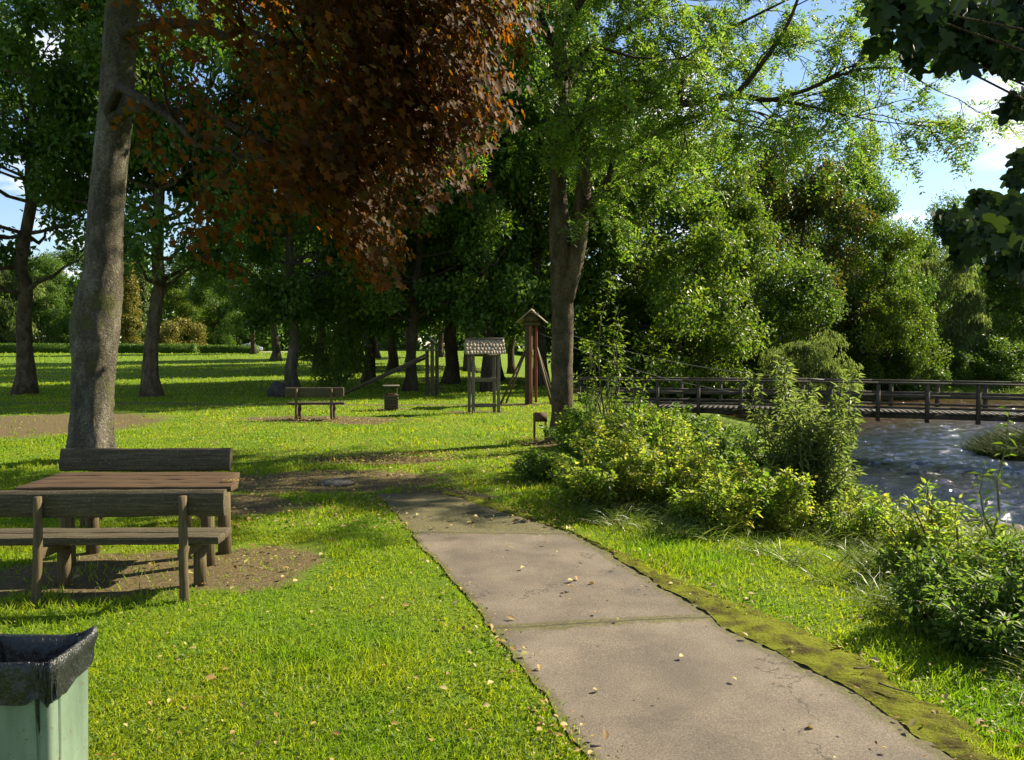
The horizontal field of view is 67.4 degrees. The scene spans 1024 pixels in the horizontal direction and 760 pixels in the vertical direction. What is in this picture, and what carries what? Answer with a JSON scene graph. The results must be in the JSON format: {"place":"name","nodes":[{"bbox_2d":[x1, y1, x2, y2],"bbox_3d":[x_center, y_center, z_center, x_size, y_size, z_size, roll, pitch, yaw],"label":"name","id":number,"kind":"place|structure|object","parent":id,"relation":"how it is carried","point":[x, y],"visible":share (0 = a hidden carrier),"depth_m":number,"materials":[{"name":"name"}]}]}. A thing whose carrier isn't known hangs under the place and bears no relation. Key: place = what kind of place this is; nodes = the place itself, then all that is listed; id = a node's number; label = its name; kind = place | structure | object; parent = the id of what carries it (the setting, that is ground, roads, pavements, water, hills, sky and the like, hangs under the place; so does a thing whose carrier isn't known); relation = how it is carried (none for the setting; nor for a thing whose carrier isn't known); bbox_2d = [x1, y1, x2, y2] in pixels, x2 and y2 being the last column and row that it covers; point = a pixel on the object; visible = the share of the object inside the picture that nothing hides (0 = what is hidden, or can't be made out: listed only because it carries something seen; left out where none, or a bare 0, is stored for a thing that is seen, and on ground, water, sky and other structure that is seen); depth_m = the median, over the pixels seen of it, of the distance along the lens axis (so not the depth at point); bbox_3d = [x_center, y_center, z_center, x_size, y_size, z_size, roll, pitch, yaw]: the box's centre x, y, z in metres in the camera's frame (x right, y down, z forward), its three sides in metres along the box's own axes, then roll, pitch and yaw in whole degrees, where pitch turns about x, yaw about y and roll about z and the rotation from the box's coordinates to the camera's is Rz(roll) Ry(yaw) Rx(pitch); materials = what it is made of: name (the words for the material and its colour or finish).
{"place":"outdoors","nodes":[
{"label":"outdoors","id":0,"kind":"place"},
{"bbox_2d":[0,352,1023,759],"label":"grass","id":1,"kind":"structure","parent":0,"point":[702,566],"depth_m":5.37,"materials":[{"name":"green plant"}]},
{"bbox_2d":[0,346,1023,759],"bbox_3d":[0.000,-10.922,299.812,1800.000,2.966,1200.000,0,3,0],"label":"ground","id":2,"kind":"structure","parent":0,"point":[220,570],"depth_m":6.60,"materials":[{"name":"green plant"}]},
{"bbox_2d":[0,258,64,344],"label":"broadleaf tree","id":3,"kind":"object","parent":2,"relation":"on","point":[7,308],"visible":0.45,"depth_m":120.86,"materials":[{"name":"green plant"}]},
{"bbox_2d":[0,342,69,352],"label":"hedge","id":4,"kind":"object","parent":2,"relation":"on","point":[39,347],"visible":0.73,"depth_m":113.39,"materials":[{"name":"green plant"}]},
{"bbox_2d":[1,252,71,343],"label":"broadleaf tree","id":5,"kind":"object","parent":2,"relation":"on","point":[49,265],"visible":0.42,"depth_m":123.03,"materials":[{"name":"green plant"}]},
{"bbox_2d":[0,626,97,759],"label":"waste bin","id":6,"kind":"object","parent":2,"relation":"on","point":[43,696],"visible":1,"depth_m":2.91,"materials":[{"name":"green metal"}]},
{"bbox_2d":[37,243,122,338],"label":"broadleaf tree","id":7,"kind":"object","parent":2,"relation":"on","point":[67,256],"visible":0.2,"depth_m":136.90,"materials":[{"name":"green plant"}]},
{"bbox_2d":[0,0,173,394],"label":"oak tree","id":8,"kind":"object","parent":2,"relation":"on","point":[19,51],"visible":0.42,"depth_m":29.23,"materials":[{"name":"green plant"}]},
{"bbox_2d":[0,489,231,604],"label":"picnic bench","id":9,"kind":"object","parent":2,"relation":"on","point":[38,506],"visible":0.98,"depth_m":5.75,"materials":[{"name":"brown wood"}]},
{"bbox_2d":[15,472,239,566],"bbox_3d":[-3.285,1.296,6.842,1.830,0.847,0.773,0,3,-1],"label":"picnic table","id":10,"kind":"object","parent":2,"relation":"on","point":[126,480],"visible":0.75,"depth_m":6.70,"materials":[{"name":"brown wood"}]},
{"bbox_2d":[120,262,145,345],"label":"conifer","id":11,"kind":"object","parent":2,"relation":"on","point":[130,319],"visible":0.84,"depth_m":126.77,"materials":[{"name":"green plant"}]},
{"bbox_2d":[126,233,150,343],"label":"conifer","id":12,"kind":"object","parent":2,"relation":"on","point":[144,293],"visible":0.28,"depth_m":130.11,"materials":[{"name":"green plant"}]},
{"bbox_2d":[0,0,278,397],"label":"broadleaf tree","id":13,"kind":"object","parent":2,"relation":"on","point":[63,91],"visible":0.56,"depth_m":27.13,"materials":[{"name":"green plant"}]},
{"bbox_2d":[59,448,232,527],"bbox_3d":[-3.916,1.189,8.102,1.800,0.909,0.540,0,3,-1],"label":"picnic bench","id":14,"kind":"object","parent":2,"relation":"on","point":[145,459],"visible":0.46,"depth_m":8.20,"materials":[{"name":"brown wood"}]},
{"bbox_2d":[118,343,197,352],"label":"hedge","id":15,"kind":"object","parent":2,"relation":"on","point":[165,348],"visible":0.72,"depth_m":111.40,"materials":[{"name":"green plant"}]},
{"bbox_2d":[159,315,208,351],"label":"rounded shrub","id":16,"kind":"object","parent":2,"relation":"on","point":[173,331],"visible":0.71,"depth_m":123.52,"materials":[{"name":"green plant"}]},
{"bbox_2d":[148,251,232,344],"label":"broadleaf tree","id":17,"kind":"object","parent":2,"relation":"on","point":[173,295],"visible":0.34,"depth_m":154.50,"materials":[{"name":"green plant"}]},
{"bbox_2d":[180,268,250,345],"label":"broadleaf tree","id":18,"kind":"object","parent":2,"relation":"on","point":[198,297],"visible":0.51,"depth_m":146.70,"materials":[{"name":"green plant"}]},
{"bbox_2d":[198,344,259,353],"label":"hedge","id":19,"kind":"object","parent":2,"relation":"on","point":[223,348],"visible":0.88,"depth_m":109.40,"materials":[{"name":"green plant"}]},
{"bbox_2d":[190,197,281,353],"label":"woodland tree","id":20,"kind":"object","parent":2,"relation":"on","point":[221,290],"visible":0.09,"depth_m":102.36,"materials":[{"name":"green plant"}]},
{"bbox_2d":[197,133,303,360],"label":"woodland tree","id":21,"kind":"object","parent":2,"relation":"on","point":[276,354],"visible":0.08,"depth_m":74.52,"materials":[{"name":"green plant"}]},
{"bbox_2d":[267,381,286,396],"bbox_3d":[-8.748,0.434,28.648,0.809,0.791,0.666,0,3,0],"label":"boulder","id":22,"kind":"object","parent":2,"relation":"on","point":[276,388],"visible":0.59,"depth_m":28.40,"materials":[{"name":"stone"}]},
{"bbox_2d":[164,0,392,386],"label":"broadleaf tree","id":23,"kind":"object","parent":2,"relation":"on","point":[284,297],"visible":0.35,"depth_m":31.26,"materials":[{"name":"green plant"}]},
{"bbox_2d":[217,22,351,372],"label":"woodland tree","id":24,"kind":"object","parent":2,"relation":"on","point":[310,274],"visible":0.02,"depth_m":51.39,"materials":[{"name":"green plant"}]},
{"bbox_2d":[65,0,553,447],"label":"copper maple","id":25,"kind":"object","parent":2,"relation":"on","point":[401,67],"visible":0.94,"depth_m":10.06,"materials":[{"name":"brown plant"}]},
{"bbox_2d":[285,387,345,420],"bbox_3d":[-4.956,0.651,19.409,1.450,0.957,0.541,0,3,-2],"label":"park bench","id":26,"kind":"object","parent":2,"relation":"on","point":[320,392],"visible":0.98,"depth_m":19.24,"materials":[{"name":"brown wood"}]},
{"bbox_2d":[278,131,384,387],"bbox_3d":[-7.773,-5.593,33.254,4.521,12.680,5.316,0,3,8],"label":"young tree","id":27,"kind":"object","parent":2,"relation":"on","point":[344,346],"visible":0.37,"depth_m":32.75,"materials":[{"name":"green plant"}]},
{"bbox_2d":[319,478,353,486],"bbox_3d":[-2.372,1.390,10.402,0.456,0.103,0.346,0,3,0],"label":"flat stone","id":28,"kind":"object","parent":2,"relation":"on","point":[336,482],"visible":0.9,"depth_m":10.30,"materials":[{"name":"grey stone"}]},
{"bbox_2d":[253,6,446,382],"bbox_3d":[-7.535,-10.160,38.006,11.645,21.408,12.344,-1,3,-23],"label":"broadleaf tree","id":29,"kind":"object","parent":2,"relation":"on","point":[380,328],"visible":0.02,"depth_m":38.75,"materials":[{"name":"green plant"}]},
{"bbox_2d":[299,216,445,369],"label":"woodland tree","id":30,"kind":"object","parent":2,"relation":"on","point":[393,361],"visible":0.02,"depth_m":54.59,"materials":[{"name":"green plant"}]},
{"bbox_2d":[337,336,438,397],"bbox_3d":[-4.602,-0.493,28.630,3.859,2.280,0.748,-1,3,-16],"label":"slide","id":31,"kind":"object","parent":2,"relation":"on","point":[405,365],"visible":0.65,"depth_m":28.82,"materials":[{"name":"brown wood"}]},
{"bbox_2d":[383,385,398,409],"bbox_3d":[-3.562,0.527,22.666,0.480,0.746,0.480,0,3,-8],"label":"litter bin","id":32,"kind":"object","parent":2,"relation":"on","point":[390,401],"visible":0.99,"depth_m":22.45,"materials":[{"name":"brown wood"}]},
{"bbox_2d":[306,43,523,391],"bbox_3d":[-3.827,-6.557,31.675,8.690,14.576,7.782,0,3,5],"label":"broadleaf tree","id":33,"kind":"object","parent":2,"relation":"on","point":[443,244],"visible":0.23,"depth_m":31.02,"materials":[{"name":"green plant"}]},
{"bbox_2d":[417,321,474,356],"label":"woodland tree","id":34,"kind":"object","parent":2,"relation":"on","point":[440,344],"visible":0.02,"depth_m":87.67,"materials":[{"name":"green plant"}]},
{"bbox_2d":[393,8,551,383],"bbox_3d":[-2.176,-10.876,37.362,10.428,22.930,12.256,3,4,45],"label":"broadleaf tree","id":35,"kind":"object","parent":2,"relation":"on","point":[451,373],"visible":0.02,"depth_m":37.56,"materials":[{"name":"green plant"}]},
{"bbox_2d":[464,338,505,412],"bbox_3d":[-0.785,-0.089,21.921,1.140,2.226,0.948,0,3,-7],"label":"notice frame","id":36,"kind":"object","parent":2,"relation":"on","point":[483,347],"visible":0.88,"depth_m":21.80,"materials":[{"name":"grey wood"}]},
{"bbox_2d":[382,0,599,391],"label":"broadleaf tree","id":37,"kind":"object","parent":2,"relation":"on","point":[500,300],"visible":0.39,"depth_m":30.68,"materials":[{"name":"green plant"}]},
{"bbox_2d":[462,254,545,372],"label":"woodland tree","id":38,"kind":"object","parent":2,"relation":"on","point":[465,362],"depth_m":57.70,"materials":[{"name":"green plant"}]},
{"bbox_2d":[0,234,1015,354],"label":"woods","id":39,"kind":"object","parent":2,"relation":"on","point":[260,341],"visible":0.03,"depth_m":163.79,"materials":[{"name":"green plant"}]},
{"bbox_2d":[391,7,624,380],"bbox_3d":[-0.600,-11.358,41.174,12.810,23.549,13.578,-1,3,-25],"label":"broadleaf tree","id":40,"kind":"object","parent":2,"relation":"on","point":[499,335],"visible":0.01,"depth_m":38.45,"materials":[{"name":"green plant"}]},
{"bbox_2d":[0,385,1023,759],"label":"fallen leaves","id":41,"kind":"object","parent":2,"relation":"on","point":[606,735],"depth_m":8.40,"materials":[{"name":"brown plant"}]},
{"bbox_2d":[500,309,550,404],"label":"cable tower","id":42,"kind":"structure","parent":2,"relation":"on","point":[527,317],"depth_m":24.91,"materials":[{"name":"brown wood"}]},
{"bbox_2d":[540,325,823,379],"bbox_3d":[5.251,-0.894,24.285,8.811,1.716,0.015,0,3,9],"label":"cable","id":43,"kind":"object","parent":42,"relation":"attached to","point":[688,364],"visible":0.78,"depth_m":24.25,"materials":[{"name":"black metal"}]},
{"bbox_2d":[477,124,587,373],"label":"woodland tree","id":44,"kind":"object","parent":2,"relation":"on","point":[510,345],"visible":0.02,"depth_m":63.58,"materials":[{"name":"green plant"}]},
{"bbox_2d":[442,0,628,385],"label":"broadleaf tree","id":45,"kind":"object","parent":2,"relation":"on","point":[595,285],"visible":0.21,"depth_m":33.59,"materials":[{"name":"green plant"}]},
{"bbox_2d":[533,412,546,439],"bbox_3d":[0.568,0.957,15.559,0.260,0.585,0.242,0,3,-4],"label":"barbecue","id":46,"kind":"object","parent":2,"relation":"on","point":[539,416],"visible":0.84,"depth_m":15.44,"materials":[{"name":"brown metal"}]},
{"bbox_2d":[510,446,592,482],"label":"bramble bush","id":47,"kind":"object","parent":2,"relation":"on","point":[533,464],"visible":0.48,"depth_m":10.64,"materials":[{"name":"green plant"}]},
{"bbox_2d":[553,404,593,447],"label":"ivy bush","id":48,"kind":"object","parent":2,"relation":"on","point":[563,425],"visible":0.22,"depth_m":14.12,"materials":[{"name":"green plant"}]},
{"bbox_2d":[539,392,659,459],"bbox_3d":[1.408,0.809,12.160,1.947,1.315,1.891,0,3,0],"label":"bramble bush","id":49,"kind":"object","parent":2,"relation":"on","point":[577,419],"visible":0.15,"depth_m":11.98,"materials":[{"name":"green plant"}]},
{"bbox_2d":[573,280,631,421],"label":"sapling","id":50,"kind":"object","parent":2,"relation":"on","point":[593,385],"visible":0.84,"depth_m":14.43,"materials":[{"name":"green plant"}]},
{"bbox_2d":[545,430,673,510],"bbox_3d":[1.194,1.061,9.057,1.632,0.928,1.710,0,3,0],"label":"bramble bush","id":51,"kind":"object","parent":2,"relation":"on","point":[568,476],"visible":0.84,"depth_m":8.76,"materials":[{"name":"green plant"}]},
{"bbox_2d":[523,112,742,400],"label":"broadleaf tree","id":52,"kind":"object","parent":2,"relation":"on","point":[578,366],"visible":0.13,"depth_m":40.75,"materials":[{"name":"green plant"}]},
{"bbox_2d":[607,357,659,418],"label":"sapling","id":53,"kind":"object","parent":2,"relation":"on","point":[637,397],"visible":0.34,"depth_m":13.14,"materials":[{"name":"green plant"}]},
{"bbox_2d":[565,402,708,477],"bbox_3d":[1.884,0.956,11.496,2.208,1.250,2.012,0,3,0],"label":"bramble bush","id":54,"kind":"object","parent":2,"relation":"on","point":[596,430],"visible":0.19,"depth_m":11.24,"materials":[{"name":"green plant"}]},
{"bbox_2d":[547,117,737,386],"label":"broadleaf tree","id":55,"kind":"object","parent":2,"relation":"on","point":[683,225],"visible":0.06,"depth_m":46.05,"materials":[{"name":"green plant"}]},
{"bbox_2d":[596,403,690,456],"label":"bramble bush","id":56,"kind":"object","parent":2,"relation":"on","point":[612,407],"visible":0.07,"depth_m":12.52,"materials":[{"name":"green plant"}]},
{"bbox_2d":[596,403,695,429],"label":"bank bush","id":57,"kind":"object","parent":2,"relation":"on","point":[629,407],"visible":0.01,"depth_m":16.73,"materials":[{"name":"green plant"}]},
{"bbox_2d":[594,407,700,446],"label":"bramble bush","id":58,"kind":"object","parent":2,"relation":"on","point":[678,421],"visible":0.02,"depth_m":14.35,"materials":[{"name":"green plant"}]},
{"bbox_2d":[585,407,741,508],"bbox_3d":[1.884,0.979,9.242,1.885,1.283,1.727,-1,3,-23],"label":"bramble bush","id":59,"kind":"object","parent":2,"relation":"on","point":[688,472],"visible":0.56,"depth_m":9.00,"materials":[{"name":"green plant"}]},
{"bbox_2d":[616,401,720,434],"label":"bank bush","id":60,"kind":"object","parent":2,"relation":"on","point":[695,421],"visible":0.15,"depth_m":19.10,"materials":[{"name":"green plant"}]},
{"bbox_2d":[570,107,777,401],"bbox_3d":[7.211,-5.494,36.645,9.912,14.121,11.864,1,3,25],"label":"broadleaf tree","id":61,"kind":"object","parent":2,"relation":"on","point":[710,303],"visible":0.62,"depth_m":34.87,"materials":[{"name":"green plant"}]},
{"bbox_2d":[630,249,798,402],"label":"broadleaf tree","id":62,"kind":"object","parent":2,"relation":"on","point":[770,298],"visible":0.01,"depth_m":44.65,"materials":[{"name":"green plant"}]},
{"bbox_2d":[666,453,764,538],"bbox_3d":[2.168,1.201,8.092,1.105,0.926,1.166,0,3,0],"label":"bush","id":63,"kind":"object","parent":2,"relation":"on","point":[716,500],"visible":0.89,"depth_m":7.90,"materials":[{"name":"green plant"}]},
{"bbox_2d":[677,417,761,459],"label":"bramble bush","id":64,"kind":"object","parent":2,"relation":"on","point":[716,423],"visible":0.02,"depth_m":13.36,"materials":[{"name":"green plant"}]},
{"bbox_2d":[668,422,771,479],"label":"bramble bush","id":65,"kind":"object","parent":2,"relation":"on","point":[725,450],"visible":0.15,"depth_m":10.82,"materials":[{"name":"green plant"}]},
{"bbox_2d":[629,161,819,403],"bbox_3d":[11.424,-4.755,40.692,9.885,14.409,8.406,2,3,40],"label":"broadleaf tree","id":66,"kind":"object","parent":2,"relation":"on","point":[746,212],"visible":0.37,"depth_m":39.80,"materials":[{"name":"green plant"}]},
{"bbox_2d":[442,490,1018,759],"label":"moss verge","id":67,"kind":"structure","parent":2,"relation":"on","point":[830,662],"depth_m":4.60,"materials":[{"name":"green plant"}]},
{"bbox_2d":[438,0,1023,442],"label":"ash tree","id":68,"kind":"object","parent":2,"relation":"on","point":[664,84],"visible":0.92,"depth_m":13.84,"materials":[{"name":"green plant"}]},
{"bbox_2d":[699,424,769,454],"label":"bank bush","id":69,"kind":"object","parent":2,"relation":"on","point":[750,435],"visible":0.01,"depth_m":14.86,"materials":[{"name":"green plant"}]},
{"bbox_2d":[710,423,778,454],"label":"bank bush","id":70,"kind":"object","parent":2,"relation":"on","point":[729,428],"visible":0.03,"depth_m":18.29,"materials":[{"name":"green plant"}]},
{"bbox_2d":[682,145,844,293],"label":"broadleaf tree","id":71,"kind":"object","parent":2,"relation":"on","point":[786,244],"visible":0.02,"depth_m":53.77,"materials":[{"name":"green plant"}]},
{"bbox_2d":[705,447,830,536],"bbox_3d":[2.735,1.232,8.405,1.224,0.992,1.393,2,4,43],"label":"bramble bush","id":72,"kind":"object","parent":2,"relation":"on","point":[774,503],"visible":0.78,"depth_m":8.11,"materials":[{"name":"green plant"}]},
{"bbox_2d":[688,247,851,403],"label":"broadleaf tree","id":73,"kind":"object","parent":2,"relation":"on","point":[829,309],"visible":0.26,"depth_m":42.72,"materials":[{"name":"green plant"}]},
{"bbox_2d":[534,393,1023,716],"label":"bank grass","id":74,"kind":"structure","parent":2,"relation":"on","point":[864,560],"depth_m":7.46,"materials":[{"name":"green plant"}]},
{"bbox_2d":[711,111,881,384],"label":"broadleaf tree","id":75,"kind":"object","parent":2,"relation":"on","point":[800,211],"visible":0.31,"depth_m":47.94,"materials":[{"name":"green plant"}]},
{"bbox_2d":[573,377,1023,438],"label":"footbridge","id":76,"kind":"object","parent":2,"relation":"on","point":[978,414],"visible":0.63,"depth_m":23.71,"materials":[{"name":"brown wood"}]},
{"bbox_2d":[732,355,867,531],"bbox_3d":[3.609,0.808,9.234,1.578,2.221,1.530,-2,3,-38],"label":"willow bush","id":77,"kind":"object","parent":2,"relation":"on","point":[815,440],"visible":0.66,"depth_m":8.98,"materials":[{"name":"green plant"}]},
{"bbox_2d":[753,325,865,421],"bbox_3d":[14.033,0.025,35.931,5.054,5.221,5.094,0,3,0],"label":"willow tree","id":78,"kind":"object","parent":2,"relation":"on","point":[810,360],"visible":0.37,"depth_m":35.21,"materials":[{"name":"green plant"}]},
{"bbox_2d":[757,162,925,372],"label":"broadleaf tree","id":79,"kind":"object","parent":2,"relation":"on","point":[816,230],"visible":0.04,"depth_m":60.54,"materials":[{"name":"green plant"}]},
{"bbox_2d":[808,485,908,549],"bbox_3d":[3.852,1.541,8.440,1.098,0.694,0.976,0,3,0],"label":"bank bush","id":80,"kind":"object","parent":2,"relation":"on","point":[860,521],"visible":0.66,"depth_m":8.33,"materials":[{"name":"green plant"}]},
{"bbox_2d":[839,478,883,515],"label":"bank bush","id":81,"kind":"object","parent":2,"relation":"on","point":[866,492],"visible":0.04,"depth_m":10.91,"materials":[{"name":"green plant"}]},
{"bbox_2d":[789,132,943,384],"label":"broadleaf tree","id":82,"kind":"object","parent":2,"relation":"on","point":[886,201],"visible":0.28,"depth_m":50.28,"materials":[{"name":"green plant"}]},
{"bbox_2d":[841,249,917,366],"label":"broadleaf tree","id":83,"kind":"object","parent":2,"relation":"on","point":[879,294],"depth_m":54.11,"materials":[{"name":"green plant"}]},
{"bbox_2d":[839,214,953,391],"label":"broadleaf tree","id":84,"kind":"object","parent":2,"relation":"on","point":[903,331],"visible":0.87,"depth_m":48.60,"materials":[{"name":"green plant"}]},
{"bbox_2d":[863,351,952,399],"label":"bank shrub","id":85,"kind":"object","parent":2,"relation":"on","point":[934,371],"visible":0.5,"depth_m":48.57,"materials":[{"name":"green plant"}]},
{"bbox_2d":[820,374,1023,398],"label":"meadow grass","id":86,"kind":"structure","parent":2,"relation":"on","point":[992,388],"depth_m":50.42,"materials":[{"name":"green plant"}]},
{"bbox_2d":[860,0,1023,289],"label":"maple tree","id":87,"kind":"object","parent":2,"relation":"on","point":[965,38],"visible":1,"depth_m":3.00,"materials":[{"name":"green plant"}]},
{"bbox_2d":[893,246,991,370],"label":"willow tree","id":88,"kind":"object","parent":2,"relation":"on","point":[965,320],"visible":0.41,"depth_m":54.39,"materials":[{"name":"green plant"}]},
{"bbox_2d":[862,477,1023,583],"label":"bank bush","id":89,"kind":"object","parent":2,"relation":"on","point":[945,534],"visible":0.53,"depth_m":6.49,"materials":[{"name":"green plant"}]},
{"bbox_2d":[897,189,989,368],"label":"broadleaf tree","id":90,"kind":"object","parent":2,"relation":"on","point":[934,208],"visible":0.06,"depth_m":83.06,"materials":[{"name":"green plant"}]},
{"bbox_2d":[884,539,1023,666],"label":"bank bush","id":91,"kind":"object","parent":2,"relation":"on","point":[926,593],"visible":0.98,"depth_m":4.82,"materials":[{"name":"green plant"}]},
{"bbox_2d":[936,347,999,386],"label":"bank shrub","id":92,"kind":"object","parent":2,"relation":"on","point":[961,359],"visible":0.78,"depth_m":51.28,"materials":[{"name":"green plant"}]},
{"bbox_2d":[927,255,1023,370],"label":"broadleaf tree","id":93,"kind":"object","parent":2,"relation":"on","point":[999,294],"visible":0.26,"depth_m":58.63,"materials":[{"name":"green plant"}]},
{"bbox_2d":[967,517,1002,528],"bbox_3d":[8.553,2.672,13.859,0.686,0.399,0.568,0,3,0],"label":"shore rock","id":94,"kind":"object","parent":2,"relation":"on","point":[974,519],"visible":0.14,"depth_m":13.75,"materials":[{"name":"stone"}]},
{"bbox_2d":[948,532,1023,628],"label":"bank bush","id":95,"kind":"object","parent":2,"relation":"on","point":[1001,552],"visible":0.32,"depth_m":5.18,"materials":[{"name":"green plant"}]},
{"bbox_2d":[964,333,1023,386],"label":"bank shrub","id":96,"kind":"object","parent":2,"relation":"on","point":[1000,352],"visible":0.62,"depth_m":51.70,"materials":[{"name":"green plant"}]},
{"bbox_2d":[966,406,1023,585],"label":"tall weed","id":97,"kind":"object","parent":2,"relation":"on","point":[989,516],"visible":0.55,"depth_m":6.16,"materials":[{"name":"green plant"}]},
{"bbox_2d":[0,0,1023,347],"label":"sky","id":98,"kind":"structure","parent":0,"point":[988,167],"materials":[{"name":"blue"}]},
{"bbox_2d":[377,493,956,759],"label":"path","id":99,"kind":"structure","parent":0,"point":[705,706],"depth_m":4.59,"materials":[{"name":"concrete"}]},
{"bbox_2d":[650,398,1023,525],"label":"river","id":100,"kind":"structure","parent":0,"point":[895,457],"depth_m":22.29,"materials":[{"name":"liquid"}]},
{"bbox_2d":[950,425,1023,460],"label":"reeds","id":101,"kind":"object","parent":100,"relation":"in","point":[984,446],"visible":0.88,"depth_m":24.14,"materials":[{"name":"green plant"}]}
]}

